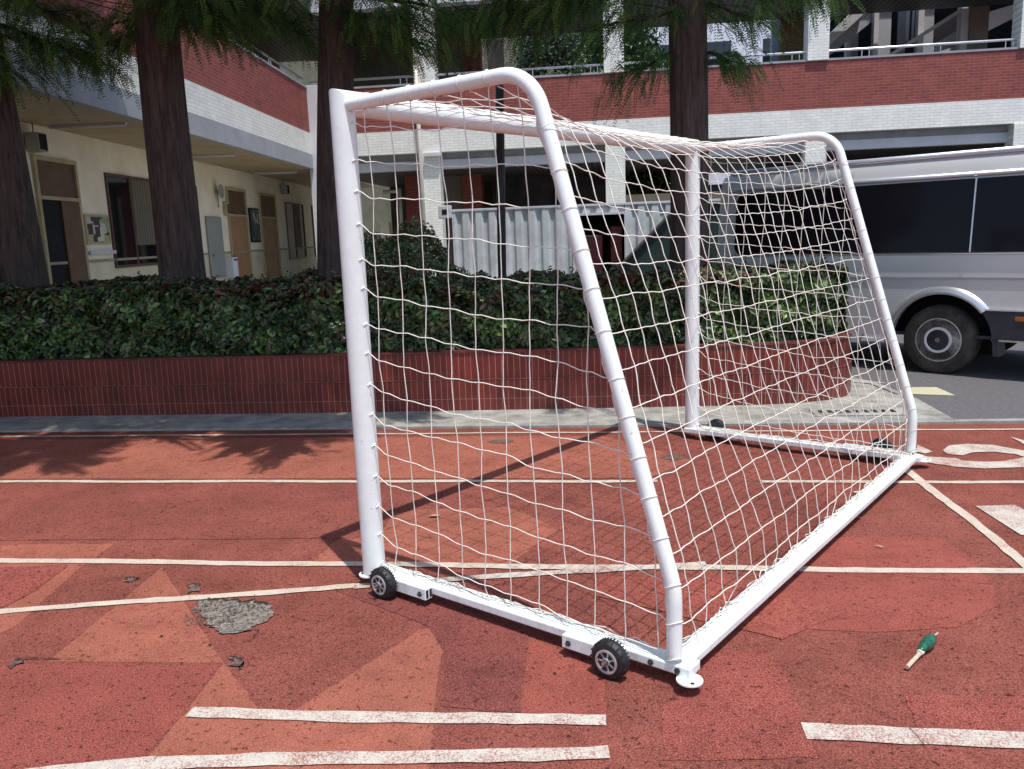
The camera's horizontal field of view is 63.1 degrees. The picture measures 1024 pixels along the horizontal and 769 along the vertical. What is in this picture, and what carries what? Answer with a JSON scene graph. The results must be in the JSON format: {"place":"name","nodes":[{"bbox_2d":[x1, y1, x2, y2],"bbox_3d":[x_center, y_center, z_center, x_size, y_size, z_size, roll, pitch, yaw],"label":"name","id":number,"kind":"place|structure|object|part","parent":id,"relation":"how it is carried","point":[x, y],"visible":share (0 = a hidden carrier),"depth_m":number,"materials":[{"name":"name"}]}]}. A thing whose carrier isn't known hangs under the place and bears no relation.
{"place":"outdoors","nodes":[
{"label":"outdoors","id":0,"kind":"place"},
{"bbox_2d":[0,377,953,431],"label":"pavement","id":1,"kind":"structure","parent":0,"point":[577,417],"depth_m":6.97,"materials":[{"name":"concrete"}]},
{"bbox_2d":[0,331,851,416],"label":"brick planter","id":2,"kind":"object","parent":1,"relation":"on","point":[245,384],"visible":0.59,"depth_m":7.26,"materials":[{"name":"brick"}]},
{"bbox_2d":[0,0,140,308],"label":"redwood tree","id":3,"kind":"object","parent":2,"relation":"in","point":[22,259],"visible":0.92,"depth_m":8.53,"materials":[{"name":"green plant"}]},
{"bbox_2d":[40,0,325,282],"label":"redwood tree","id":4,"kind":"object","parent":2,"relation":"in","point":[153,28],"visible":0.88,"depth_m":8.24,"materials":[{"name":"green plant"}]},
{"bbox_2d":[185,0,497,281],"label":"redwood tree","id":5,"kind":"object","parent":2,"relation":"in","point":[341,22],"visible":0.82,"depth_m":8.07,"materials":[{"name":"green plant"}]},
{"bbox_2d":[0,252,849,359],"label":"photinia hedge","id":6,"kind":"object","parent":2,"relation":"in","point":[140,315],"visible":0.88,"depth_m":7.40,"materials":[{"name":"green plant"}]},
{"bbox_2d":[425,0,870,276],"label":"redwood tree","id":7,"kind":"object","parent":2,"relation":"in","point":[686,57],"visible":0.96,"depth_m":7.74,"materials":[{"name":"green plant"}]},
{"bbox_2d":[809,408,905,415],"bbox_3d":[2.731,0.217,6.613,0.680,0.016,0.240,-1,10,7],"label":"drain cover","id":8,"kind":"object","parent":1,"relation":"on","point":[867,412],"visible":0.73,"depth_m":6.58,"materials":[{"name":"metal"}]},
{"bbox_2d":[0,424,1023,768],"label":"running track","id":9,"kind":"structure","parent":0,"point":[294,654],"depth_m":3.65,"materials":[{"name":"rubber"}]},
{"bbox_2d":[0,544,113,632],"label":"track patch","id":10,"kind":"object","parent":9,"relation":"on","point":[39,595],"visible":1,"depth_m":4.14,"materials":[{"name":"rubber"}]},
{"bbox_2d":[0,565,66,608],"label":"track patch","id":11,"kind":"object","parent":10,"relation":"on","point":[17,583],"visible":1,"depth_m":3.90,"materials":[{"name":"rubber"}]},
{"bbox_2d":[0,663,218,768],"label":"track patch","id":12,"kind":"object","parent":9,"relation":"on","point":[58,714],"visible":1,"depth_m":2.78,"materials":[{"name":"rubber"}]},
{"bbox_2d":[7,660,23,668],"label":"broken patch","id":13,"kind":"object","parent":12,"relation":"on","point":[14,663],"visible":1,"depth_m":3.10,"materials":[{"name":"grey concrete"}]},
{"bbox_2d":[28,756,155,768],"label":"lane line","id":14,"kind":"object","parent":12,"relation":"on","point":[146,762],"visible":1,"depth_m":2.47,"materials":[{"name":"paint"}]},
{"bbox_2d":[124,577,137,581],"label":"broken patch","id":15,"kind":"object","parent":9,"relation":"on","point":[130,579],"visible":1,"depth_m":3.84,"materials":[{"name":"grey concrete"}]},
{"bbox_2d":[47,568,222,662],"bbox_3d":[-1.368,0.949,3.512,0.723,0.001,0.893,-1,10,7],"label":"track patch","id":16,"kind":"object","parent":9,"relation":"on","point":[123,632],"visible":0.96,"depth_m":3.30,"materials":[{"name":"rubber"}]},
{"bbox_2d":[0,583,353,613],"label":"lane line","id":17,"kind":"object","parent":9,"relation":"on","point":[182,598],"visible":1,"depth_m":3.62,"materials":[{"name":"paint"}]},
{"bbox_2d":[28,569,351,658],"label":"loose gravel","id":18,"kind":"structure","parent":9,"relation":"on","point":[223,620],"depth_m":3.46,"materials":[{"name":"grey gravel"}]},
{"bbox_2d":[187,584,200,592],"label":"broken patch","id":19,"kind":"object","parent":9,"relation":"on","point":[194,587],"visible":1,"depth_m":3.73,"materials":[{"name":"grey concrete"}]},
{"bbox_2d":[0,485,404,539],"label":"track patch","id":20,"kind":"object","parent":9,"relation":"on","point":[76,512],"visible":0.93,"depth_m":4.81,"materials":[{"name":"rubber"}]},
{"bbox_2d":[197,599,273,633],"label":"broken patch","id":21,"kind":"object","parent":9,"relation":"on","point":[258,617],"visible":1,"depth_m":3.44,"materials":[{"name":"grey concrete"}]},
{"bbox_2d":[197,597,268,604],"bbox_3d":[-1.191,0.926,3.566,0.331,0.001,0.072,-1,10,7],"label":"crack","id":22,"kind":"object","parent":21,"relation":"on","point":[240,601],"visible":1,"depth_m":3.58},
{"bbox_2d":[228,657,243,669],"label":"broken patch","id":23,"kind":"object","parent":9,"relation":"on","point":[238,662],"visible":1,"depth_m":3.04,"materials":[{"name":"grey concrete"}]},
{"bbox_2d":[150,628,443,768],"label":"track patch","id":24,"kind":"object","parent":9,"relation":"on","point":[402,676],"visible":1,"depth_m":2.66,"materials":[{"name":"rubber"}]},
{"bbox_2d":[0,480,657,482],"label":"lane line","id":25,"kind":"object","parent":9,"relation":"on","point":[316,481],"visible":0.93,"depth_m":5.33,"materials":[{"name":"paint"}]},
{"bbox_2d":[0,436,690,478],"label":"track patch","id":26,"kind":"object","parent":9,"relation":"on","point":[229,458],"visible":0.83,"depth_m":5.88,"materials":[{"name":"rubber"}]},
{"bbox_2d":[488,439,514,442],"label":"broken patch","id":27,"kind":"object","parent":26,"relation":"on","point":[500,441],"visible":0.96,"depth_m":6.16,"materials":[{"name":"grey concrete"}]},
{"bbox_2d":[660,454,684,460],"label":"broken patch","id":28,"kind":"object","parent":26,"relation":"on","point":[674,457],"visible":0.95,"depth_m":5.56,"materials":[{"name":"grey concrete"}]},
{"bbox_2d":[148,745,609,768],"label":"lane line","id":29,"kind":"object","parent":9,"relation":"on","point":[361,757],"visible":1,"depth_m":2.46,"materials":[{"name":"paint"}]},
{"bbox_2d":[186,707,605,724],"bbox_3d":[-0.383,1.061,2.665,1.359,0.001,0.073,-1,10,5],"label":"lane line","id":30,"kind":"object","parent":9,"relation":"on","point":[412,717],"visible":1,"depth_m":2.66,"materials":[{"name":"paint"}]},
{"bbox_2d":[337,590,528,711],"bbox_3d":[-0.246,0.956,3.232,0.488,0.001,1.264,-8,12,-29],"label":"track patch","id":31,"kind":"object","parent":9,"relation":"on","point":[484,664],"visible":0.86,"depth_m":3.08,"materials":[{"name":"rubber"}]},
{"bbox_2d":[315,507,556,563],"bbox_3d":[-0.340,0.767,4.308,1.143,0.001,0.842,-1,10,7],"label":"track patch","id":32,"kind":"object","parent":9,"relation":"on","point":[473,537],"visible":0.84,"depth_m":4.23,"materials":[{"name":"rubber"}]},
{"bbox_2d":[0,558,1023,572],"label":"lane line","id":33,"kind":"object","parent":9,"relation":"on","point":[583,566],"visible":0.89,"depth_m":3.86,"materials":[{"name":"paint"}]},
{"bbox_2d":[0,428,1023,436],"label":"lane line","id":34,"kind":"object","parent":9,"relation":"on","point":[483,432],"visible":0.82,"depth_m":6.47,"materials":[{"name":"paint"}]},
{"bbox_2d":[353,561,706,588],"bbox_3d":[0.091,0.849,3.740,1.585,0.001,0.068,-3,10,-4],"label":"lane line","id":35,"kind":"object","parent":9,"relation":"on","point":[517,574],"visible":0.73,"depth_m":3.75,"materials":[{"name":"paint"}]},
{"bbox_2d":[521,639,607,715],"bbox_3d":[0.186,1.003,2.890,0.293,0.001,0.503,-1,10,7],"label":"track patch","id":36,"kind":"object","parent":9,"relation":"on","point":[574,684],"visible":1,"depth_m":2.82,"materials":[{"name":"rubber"}]},
{"bbox_2d":[329,67,930,687],"bbox_3d":[0.911,-0.335,4.246,1.651,2.109,3.363,6,13,38],"label":"football goal","id":37,"kind":"object","parent":9,"relation":"on","point":[615,655],"visible":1,"depth_m":3.43,"materials":[{"name":"white paint"}]},
{"bbox_2d":[594,576,847,638],"bbox_3d":[0.814,0.878,3.442,1.031,0.001,0.433,5,12,34],"label":"track patch","id":38,"kind":"object","parent":9,"relation":"on","point":[775,614],"visible":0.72,"depth_m":3.39,"materials":[{"name":"rubber"}]},
{"bbox_2d":[661,653,819,760],"bbox_3d":[0.689,1.019,2.689,0.452,0.001,0.648,-1,10,7],"label":"track patch","id":39,"kind":"object","parent":9,"relation":"on","point":[734,706],"visible":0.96,"depth_m":2.60,"materials":[{"name":"rubber"}]},
{"bbox_2d":[839,691,928,750],"bbox_3d":[1.146,1.021,2.557,0.048,0.001,0.372,-6,11,-21],"label":"crack","id":40,"kind":"object","parent":9,"relation":"on","point":[898,721],"visible":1,"depth_m":2.52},
{"bbox_2d":[778,571,996,631],"bbox_3d":[1.457,0.874,3.338,0.930,0.001,0.619,2,11,20],"label":"track patch","id":41,"kind":"object","parent":9,"relation":"on","point":[870,602],"visible":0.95,"depth_m":3.36,"materials":[{"name":"rubber"}]},
{"bbox_2d":[761,480,1023,482],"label":"lane line","id":42,"kind":"object","parent":9,"relation":"on","point":[868,481],"visible":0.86,"depth_m":4.87,"materials":[{"name":"paint"}]},
{"bbox_2d":[803,537,992,583],"bbox_3d":[1.677,0.787,3.781,0.779,0.001,0.543,-1,10,7],"label":"track patch","id":43,"kind":"object","parent":9,"relation":"on","point":[911,552],"visible":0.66,"depth_m":3.80,"materials":[{"name":"rubber"}]},
{"bbox_2d":[801,722,1023,747],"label":"lane line","id":44,"kind":"object","parent":9,"relation":"on","point":[959,737],"visible":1,"depth_m":2.47,"materials":[{"name":"paint"}]},
{"bbox_2d":[905,632,938,668],"bbox_3d":[1.443,0.924,2.929,0.044,0.043,0.300,8,14,44],"label":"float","id":45,"kind":"object","parent":9,"relation":"on","point":[928,642],"visible":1,"depth_m":2.92,"materials":[{"name":"green plastic"}]},
{"bbox_2d":[916,444,931,452],"bbox_3d":[2.713,0.427,5.542,0.101,0.001,0.234,-1,10,7],"label":"painted number","id":46,"kind":"object","parent":9,"relation":"on","point":[921,449],"visible":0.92,"depth_m":5.51,"materials":[{"name":"paint"}]},
{"bbox_2d":[904,695,1023,731],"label":"track patch","id":47,"kind":"object","parent":9,"relation":"on","point":[994,713],"visible":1,"depth_m":2.58,"materials":[{"name":"rubber"}]},
{"bbox_2d":[905,468,1023,567],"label":"lane line","id":48,"kind":"object","parent":9,"relation":"on","point":[1006,548],"visible":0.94,"depth_m":4.22,"materials":[{"name":"paint"}]},
{"bbox_2d":[915,453,1023,467],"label":"painted number","id":49,"kind":"object","parent":9,"relation":"on","point":[956,462],"visible":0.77,"depth_m":5.17,"materials":[{"name":"paint"}]},
{"bbox_2d":[943,444,1023,455],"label":"painted number","id":50,"kind":"object","parent":9,"relation":"on","point":[961,449],"visible":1,"depth_m":5.47,"materials":[{"name":"paint"}]},
{"bbox_2d":[976,505,1023,534],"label":"painted arrow","id":51,"kind":"object","parent":9,"relation":"on","point":[1011,516],"visible":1,"depth_m":4.26,"materials":[{"name":"paint"}]},
{"bbox_2d":[109,334,1023,431],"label":"asphalt ground","id":52,"kind":"structure","parent":0,"point":[981,385],"depth_m":7.91,"materials":[{"name":"grey asphalt"}]},
{"bbox_2d":[0,0,378,298],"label":"classroom block","id":53,"kind":"structure","parent":52,"relation":"on","point":[256,120],"depth_m":15.75,"materials":[{"name":"beige paint"}]},
{"bbox_2d":[24,123,47,152],"bbox_3d":[-7.080,-3.679,12.411,0.206,0.420,0.240,-2,10,1],"label":"wall speaker","id":54,"kind":"object","parent":53,"relation":"attached to","point":[36,142],"depth_m":12.32,"materials":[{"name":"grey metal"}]},
{"bbox_2d":[30,154,90,284],"bbox_3d":[-7.125,-2.173,13.317,0.051,2.800,1.240,-2,10,1],"label":"door","id":55,"kind":"structure","parent":53,"relation":"in","point":[55,180],"depth_m":13.21,"materials":[{"name":"brown wood"}]},
{"bbox_2d":[47,122,126,128],"bbox_3d":[-6.462,-3.941,12.704,1.200,0.057,0.061,-2,10,1],"label":"tube lamp","id":56,"kind":"object","parent":53,"relation":"attached to","point":[87,125],"visible":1,"depth_m":12.68,"materials":[{"name":"white plastic"}]},
{"bbox_2d":[83,214,116,254],"bbox_3d":[-7.096,-2.582,14.367,0.080,0.670,0.900,-2,10,1],"label":"notice board","id":57,"kind":"object","parent":53,"relation":"attached to","point":[97,229],"visible":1,"depth_m":14.31,"materials":[{"name":"paper"}]},
{"bbox_2d":[103,172,157,267],"bbox_3d":[-7.136,-3.095,15.867,0.037,1.670,2.140,-2,10,1],"label":"window","id":58,"kind":"structure","parent":53,"relation":"in","point":[129,204],"depth_m":15.59,"materials":[{"name":"clear glass"}]},
{"bbox_2d":[196,186,201,235],"bbox_3d":[-7.092,-3.520,18.218,0.036,1.670,1.500,-2,10,1],"label":"window","id":59,"kind":"structure","parent":53,"relation":"in","point":[196,186],"depth_m":18.87,"materials":[{"name":"black glass"}]},
{"bbox_2d":[192,153,236,157],"bbox_3d":[-6.421,-4.828,17.624,1.200,0.057,0.060,-2,10,1],"label":"tube lamp","id":60,"kind":"object","parent":53,"relation":"attached to","point":[214,155],"visible":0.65,"depth_m":17.60,"materials":[{"name":"white plastic"}]},
{"bbox_2d":[205,216,226,277],"bbox_3d":[-7.046,-3.273,19.891,0.070,1.430,0.960,-2,10,1],"label":"grey panel board","id":61,"kind":"object","parent":53,"relation":"attached to","point":[214,231],"visible":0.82,"depth_m":19.79,"materials":[{"name":"metal"}]},
{"bbox_2d":[215,184,223,207],"bbox_3d":[-7.047,-4.534,20.070,0.150,0.548,0.340,-2,10,1],"label":"wall fan","id":62,"kind":"object","parent":53,"relation":"attached to","point":[220,190],"depth_m":20.04,"materials":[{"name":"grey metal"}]},
{"bbox_2d":[223,201,229,215],"bbox_3d":[-7.055,-4.345,20.623,0.104,0.340,0.200,-2,10,1],"label":"meter box","id":63,"kind":"object","parent":53,"relation":"attached to","point":[226,209],"visible":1,"depth_m":20.54,"materials":[{"name":"paint"}]},
{"bbox_2d":[225,257,238,277],"bbox_3d":[-6.953,-2.906,20.739,0.205,0.500,0.340,-2,10,1],"label":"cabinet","id":64,"kind":"object","parent":53,"relation":"attached to","point":[232,271],"visible":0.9,"depth_m":20.59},
{"bbox_2d":[224,187,253,280],"bbox_3d":[-7.029,-3.668,21.654,0.060,2.780,1.480,-2,10,1],"label":"door","id":65,"kind":"structure","parent":53,"relation":"in","point":[238,224],"depth_m":21.67,"materials":[{"name":"beige wood"}]},
{"bbox_2d":[248,208,260,241],"bbox_3d":[-7.057,-4.368,22.895,0.036,0.920,0.840,-2,10,1],"label":"poster frame","id":66,"kind":"object","parent":53,"relation":"attached to","point":[254,225],"visible":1,"depth_m":22.82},
{"bbox_2d":[257,192,281,279],"bbox_3d":[-7.032,-4.143,24.325,0.061,2.770,1.570,-2,10,1],"label":"door","id":67,"kind":"structure","parent":53,"relation":"in","point":[267,202],"depth_m":24.29,"materials":[{"name":"beige wood"}]},
{"bbox_2d":[253,171,297,174],"bbox_3d":[-6.381,-5.715,22.545,1.200,0.057,0.060,-2,10,1],"label":"tube lamp","id":68,"kind":"object","parent":53,"relation":"attached to","point":[283,172],"visible":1,"depth_m":22.52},
{"bbox_2d":[280,181,289,193],"bbox_3d":[-6.971,-6.061,25.617,0.206,0.420,0.240,-2,10,1],"label":"wall speaker","id":69,"kind":"object","parent":53,"relation":"attached to","point":[284,189],"depth_m":25.52,"materials":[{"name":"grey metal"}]},
{"bbox_2d":[284,202,306,259],"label":"window","id":70,"kind":"structure","parent":53,"relation":"in","point":[294,212],"depth_m":27.11,"materials":[{"name":"clear glass"}]},
{"bbox_2d":[311,205,316,256],"bbox_3d":[-6.975,-5.570,30.345,0.036,1.780,1.900,-2,10,1],"label":"window","id":71,"kind":"structure","parent":53,"relation":"in","point":[311,205],"depth_m":29.45,"materials":[{"name":"black glass"}]},
{"bbox_2d":[279,33,577,270],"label":"courtyard wall","id":72,"kind":"structure","parent":52,"relation":"on","point":[382,210],"depth_m":36.02,"materials":[{"name":"white paint"}]},
{"bbox_2d":[625,171,670,194],"bbox_3d":[4.861,-5.603,27.314,2.989,4.041,2.466,-4,10,-9],"label":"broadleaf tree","id":73,"kind":"object","parent":52,"relation":"on","point":[658,180],"visible":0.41,"depth_m":26.52,"materials":[{"name":"green plant"}]},
{"bbox_2d":[306,0,1023,276],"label":"gallery building","id":74,"kind":"structure","parent":52,"relation":"on","point":[870,107],"depth_m":20.98,"materials":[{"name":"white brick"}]},
{"bbox_2d":[438,205,451,218],"bbox_3d":[-1.075,-2.769,13.399,0.200,0.200,0.124,-1,10,7],"label":"junction box","id":75,"kind":"object","parent":74,"relation":"attached to","point":[442,212],"visible":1,"depth_m":13.34,"materials":[{"name":"white plastic"}]},
{"bbox_2d":[770,4,1013,61],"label":"stair wing","id":76,"kind":"structure","parent":74,"relation":"attached to","point":[975,23],"depth_m":23.89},
{"bbox_2d":[717,145,1023,373],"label":"silver van","id":77,"kind":"object","parent":52,"relation":"on","point":[945,231],"visible":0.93,"depth_m":8.18,"materials":[{"name":"paint"}]},
{"bbox_3d":[3.424,-1.701,8.643,2.462,0.675,0.089,8,14,44],"label":"side window","id":78,"kind":"part","parent":77,"relation":"part of","materials":[{"name":"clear glass"}]},
{"bbox_3d":[4.799,-1.508,7.291,1.382,0.675,0.089,8,14,44],"label":"side window","id":79,"kind":"part","parent":77,"relation":"part of","materials":[{"name":"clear glass"}]},
{"bbox_2d":[852,382,896,394],"bbox_3d":[3.329,0.036,7.574,0.119,0.024,0.643,-4,10,-12],"label":"gutter joint","id":80,"kind":"object","parent":52,"relation":"on","point":[876,386],"visible":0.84,"depth_m":7.63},
{"bbox_2d":[900,387,952,394],"bbox_3d":[3.591,0.061,7.426,0.519,0.001,0.411,-1,10,7],"label":"road marking","id":81,"kind":"object","parent":52,"relation":"on","point":[928,390],"visible":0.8,"depth_m":7.42,"materials":[{"name":"yellow paint"}]},
{"bbox_2d":[951,418,1023,423],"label":"kerb strip","id":82,"kind":"object","parent":52,"relation":"on","point":[985,421],"visible":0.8,"depth_m":6.20,"materials":[{"name":"concrete"}]},
{"bbox_2d":[639,20,770,190],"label":"building","id":83,"kind":"structure","parent":0,"point":[720,50],"depth_m":40.71,"materials":[{"name":"tile"}]},
{"bbox_2d":[653,45,668,56],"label":"window","id":84,"kind":"structure","parent":83,"relation":"in","point":[666,47],"depth_m":41.07,"materials":[{"name":"grey glass"}]},
{"bbox_2d":[709,184,721,190],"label":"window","id":85,"kind":"structure","parent":83,"relation":"in","point":[714,187],"depth_m":41.98,"materials":[{"name":"black glass"}]},
{"bbox_2d":[707,41,730,64],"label":"window","id":86,"kind":"structure","parent":83,"relation":"in","point":[727,45],"depth_m":40.79,"materials":[{"name":"grey glass"}]},
{"bbox_2d":[763,38,769,61],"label":"window","id":87,"kind":"structure","parent":83,"relation":"in","point":[767,49],"depth_m":40.53,"materials":[{"name":"grey glass"}]},
{"label":"courtyard paving","id":88,"kind":"structure","parent":0,"visible":0},
{"bbox_2d":[363,216,469,279],"bbox_3d":[-1.345,-1.316,11.057,1.797,1.798,1.656,-1,10,7],"label":"round bush","id":89,"kind":"object","parent":88,"relation":"on","point":[413,255],"visible":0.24,"depth_m":10.75,"materials":[{"name":"green plant"}]},
{"bbox_2d":[496,84,505,277],"bbox_3d":[-0.150,-2.172,10.881,0.227,3.452,0.180,-1,10,7],"label":"dark metal pole","id":90,"kind":"object","parent":88,"relation":"on","point":[500,146],"visible":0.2,"depth_m":10.77,"materials":[{"name":"metal"}]},
{"bbox_2d":[505,33,596,75],"bbox_3d":[1.265,-7.988,28.479,3.525,8.570,2.626,-1,10,7],"label":"broadleaf tree","id":91,"kind":"object","parent":88,"relation":"on","point":[524,63],"visible":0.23,"depth_m":27.49,"materials":[{"name":"green plant"}]},
{"bbox_2d":[451,199,720,281],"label":"corrugated shed","id":92,"kind":"structure","parent":88,"relation":"on","point":[543,227],"depth_m":13.40,"materials":[{"name":"grey metal"}]},
{"bbox_2d":[585,235,602,270],"bbox_3d":[1.352,-1.757,13.915,0.340,1.450,0.370,-1,10,7],"label":"red cabinet","id":93,"kind":"object","parent":88,"relation":"on","point":[591,242],"visible":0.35,"depth_m":13.65,"materials":[{"name":"metal"}]},
{"bbox_3d":[1.319,-2.071,13.689,0.300,0.650,0.005,-1,10,7],"label":"door","id":94,"kind":"part","parent":93,"relation":"part of","materials":[{"name":"red paint"}]},
{"bbox_2d":[564,27,666,72],"bbox_3d":[3.659,-8.656,29.606,3.890,9.309,3.860,-1,10,7],"label":"broadleaf tree","id":95,"kind":"object","parent":88,"relation":"on","point":[631,47],"visible":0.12,"depth_m":28.15,"materials":[{"name":"green plant"}]},
{"bbox_2d":[610,226,622,267],"bbox_3d":[1.736,-1.819,13.814,0.190,1.580,0.356,-1,10,7],"label":"red cabinet","id":96,"kind":"object","parent":88,"relation":"on","point":[616,238],"visible":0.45,"depth_m":13.55,"materials":[{"name":"metal"}]},
{"bbox_3d":[1.703,-2.141,13.578,0.150,0.700,0.005,-1,10,7],"label":"door","id":97,"kind":"part","parent":96,"relation":"part of","materials":[{"name":"red paint"}]},
{"bbox_2d":[622,201,719,272],"bbox_3d":[2.779,-1.852,12.877,2.171,1.900,0.390,-1,10,7],"label":"green tarpaulin","id":98,"kind":"object","parent":88,"relation":"on","point":[641,252],"visible":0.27,"depth_m":12.74,"materials":[{"name":"fabric"}]}
]}

